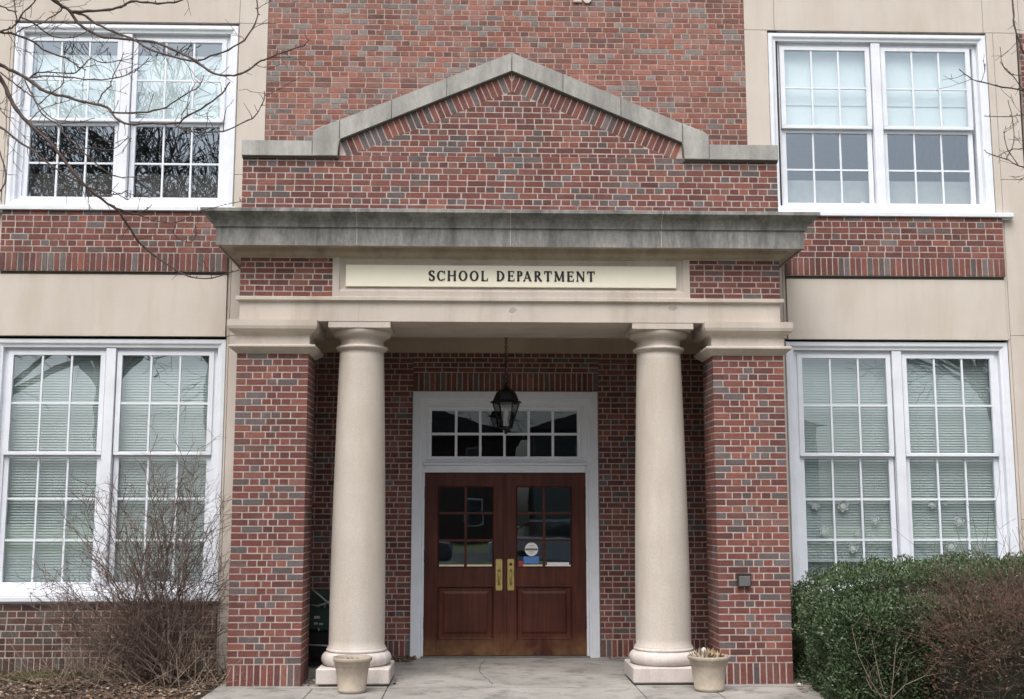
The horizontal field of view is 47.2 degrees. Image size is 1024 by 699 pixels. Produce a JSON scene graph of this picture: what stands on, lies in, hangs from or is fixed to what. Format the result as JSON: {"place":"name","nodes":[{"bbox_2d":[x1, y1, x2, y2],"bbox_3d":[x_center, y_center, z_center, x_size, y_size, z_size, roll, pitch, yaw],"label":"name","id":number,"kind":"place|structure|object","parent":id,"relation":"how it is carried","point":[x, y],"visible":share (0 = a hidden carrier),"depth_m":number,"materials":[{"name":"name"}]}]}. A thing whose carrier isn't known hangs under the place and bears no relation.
{"place":"outdoors","nodes":[
{"label":"outdoors","id":0,"kind":"place"},
{"bbox_2d":[0,669,226,698],"bbox_3d":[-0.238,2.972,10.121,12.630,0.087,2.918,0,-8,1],"label":"leaf litter","id":1,"kind":"object","parent":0,"point":[87,685],"visible":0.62,"depth_m":10.40,"materials":[{"name":"brown plant"}]},
{"bbox_2d":[0,668,149,682],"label":"grass","id":2,"kind":"structure","parent":1,"relation":"on","point":[15,677],"depth_m":11.19,"materials":[{"name":"brown plant"}]},
{"bbox_2d":[0,588,255,696],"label":"dead twigs","id":3,"kind":"object","parent":1,"relation":"on","point":[103,677],"visible":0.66,"depth_m":10.57,"materials":[{"name":"brown plant"}]},
{"bbox_2d":[5,416,258,687],"bbox_3d":[-3.601,1.950,10.972,2.624,2.620,1.491,0,-8,-2],"label":"bare shrub","id":4,"kind":"object","parent":1,"relation":"on","point":[170,615],"visible":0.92,"depth_m":10.86,"materials":[{"name":"brown plant"}]},
{"bbox_2d":[201,657,836,698],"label":"walkway","id":5,"kind":"structure","parent":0,"point":[529,678],"depth_m":10.67,"materials":[{"name":"concrete"}]},
{"bbox_2d":[308,588,329,665],"bbox_3d":[-1.883,2.873,12.212,0.770,0.781,0.509,0,-8,-2],"label":"equipment cart","id":6,"kind":"object","parent":5,"relation":"on","point":[319,623],"visible":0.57,"depth_m":12.03,"materials":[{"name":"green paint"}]},
{"bbox_2d":[332,654,371,693],"bbox_3d":[-1.413,2.870,10.353,0.352,0.310,0.352,0,-8,-2],"label":"planter","id":7,"kind":"object","parent":5,"relation":"on","point":[352,672],"visible":1,"depth_m":10.24,"materials":[{"name":"beige plastic"}]},
{"bbox_2d":[687,647,729,692],"bbox_3d":[1.758,2.851,10.456,0.377,0.378,0.377,0,-8,-2],"label":"planter","id":8,"kind":"object","parent":5,"relation":"on","point":[708,667],"visible":1,"depth_m":10.33,"materials":[{"name":"beige plastic"}]},
{"bbox_2d":[301,655,821,691],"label":"fallen leaves","id":9,"kind":"object","parent":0,"point":[398,658],"visible":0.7,"depth_m":12.44,"materials":[{"name":"brown plant"}]},
{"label":"planting bed","id":10,"kind":"structure","parent":0,"visible":0},
{"bbox_2d":[852,604,947,698],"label":"bare sapling","id":11,"kind":"object","parent":10,"relation":"on","point":[884,695],"visible":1,"depth_m":9.17,"materials":[{"name":"brown plant"}]},
{"bbox_2d":[790,549,1023,687],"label":"evergreen hedge","id":12,"kind":"object","parent":10,"relation":"on","point":[809,591],"visible":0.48,"depth_m":10.90,"materials":[{"name":"green plant"}]},
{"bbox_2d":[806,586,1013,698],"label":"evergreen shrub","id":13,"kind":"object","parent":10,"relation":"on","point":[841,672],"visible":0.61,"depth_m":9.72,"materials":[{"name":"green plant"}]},
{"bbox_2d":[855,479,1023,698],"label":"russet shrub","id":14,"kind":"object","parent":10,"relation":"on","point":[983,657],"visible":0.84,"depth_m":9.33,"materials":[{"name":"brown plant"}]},
{"label":"ground","id":15,"kind":"structure","parent":0,"visible":0},
{"bbox_2d":[0,0,311,279],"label":"bare tree","id":16,"kind":"object","parent":15,"relation":"on","point":[50,92],"visible":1,"depth_m":8.19,"materials":[{"name":"brown plant"}]},
{"bbox_2d":[0,0,1023,686],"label":"school building","id":17,"kind":"structure","parent":15,"relation":"on","point":[812,360],"depth_m":12.22,"materials":[{"name":"red brick"}]},
{"bbox_2d":[0,338,226,603],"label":"window","id":18,"kind":"structure","parent":17,"relation":"in","point":[83,406],"depth_m":12.03,"materials":[{"name":"white glass"}]},
{"bbox_2d":[0,23,238,212],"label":"window","id":19,"kind":"structure","parent":17,"relation":"in","point":[187,171],"depth_m":12.55,"materials":[{"name":"white glass"}]},
{"bbox_2d":[423,473,503,655],"bbox_3d":[-0.532,2.365,12.942,0.907,1.986,0.101,0,-8,-2],"label":"door","id":20,"kind":"structure","parent":17,"relation":"in","point":[464,604],"depth_m":12.91,"materials":[{"name":"brown wood"}]},
{"bbox_2d":[425,405,583,462],"bbox_3d":[-0.085,0.947,13.175,1.781,0.657,0.050,0,-8,-2],"label":"transom window","id":21,"kind":"structure","parent":17,"relation":"in","point":[429,458],"depth_m":13.16,"materials":[{"name":"white glass"}]},
{"bbox_2d":[490,338,521,433],"bbox_3d":[-0.064,0.341,12.377,0.340,1.116,0.294,0,-8,-2],"label":"hanging lantern","id":22,"kind":"object","parent":17,"relation":"hanging from","point":[505,395],"visible":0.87,"depth_m":12.30,"materials":[{"name":"black metal"}]},
{"bbox_2d":[346,265,675,288],"bbox_3d":[-0.003,-0.701,11.268,3.180,0.212,0.036,0,-8,-2],"label":"sign board","id":23,"kind":"object","parent":17,"relation":"attached to","point":[483,276],"visible":1,"depth_m":11.25,"materials":[{"name":"beige stone"}]},
{"bbox_2d":[504,473,586,655],"bbox_3d":[0.373,2.369,12.970,0.924,1.986,0.101,0,-8,-2],"label":"door","id":24,"kind":"structure","parent":17,"relation":"in","point":[545,606],"depth_m":12.95,"materials":[{"name":"brown wood"}]},
{"bbox_2d":[736,573,751,586],"bbox_3d":[2.160,2.147,10.901,0.133,0.125,0.051,0,-8,-2],"label":"outlet box","id":25,"kind":"object","parent":17,"relation":"attached to","point":[743,579],"visible":1,"depth_m":10.88,"materials":[{"name":"grey metal"}]},
{"bbox_2d":[767,33,1013,220],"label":"window","id":26,"kind":"structure","parent":17,"relation":"in","point":[867,129],"depth_m":12.80,"materials":[{"name":"white glass"}]},
{"bbox_2d":[785,342,1019,600],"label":"window","id":27,"kind":"structure","parent":17,"relation":"in","point":[884,438],"depth_m":12.29,"materials":[{"name":"white glass"}]},
{"bbox_2d":[937,0,1023,182],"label":"bare tree","id":28,"kind":"object","parent":15,"relation":"on","point":[1012,74],"visible":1,"depth_m":8.60,"materials":[{"name":"brown plant"}]}
]}

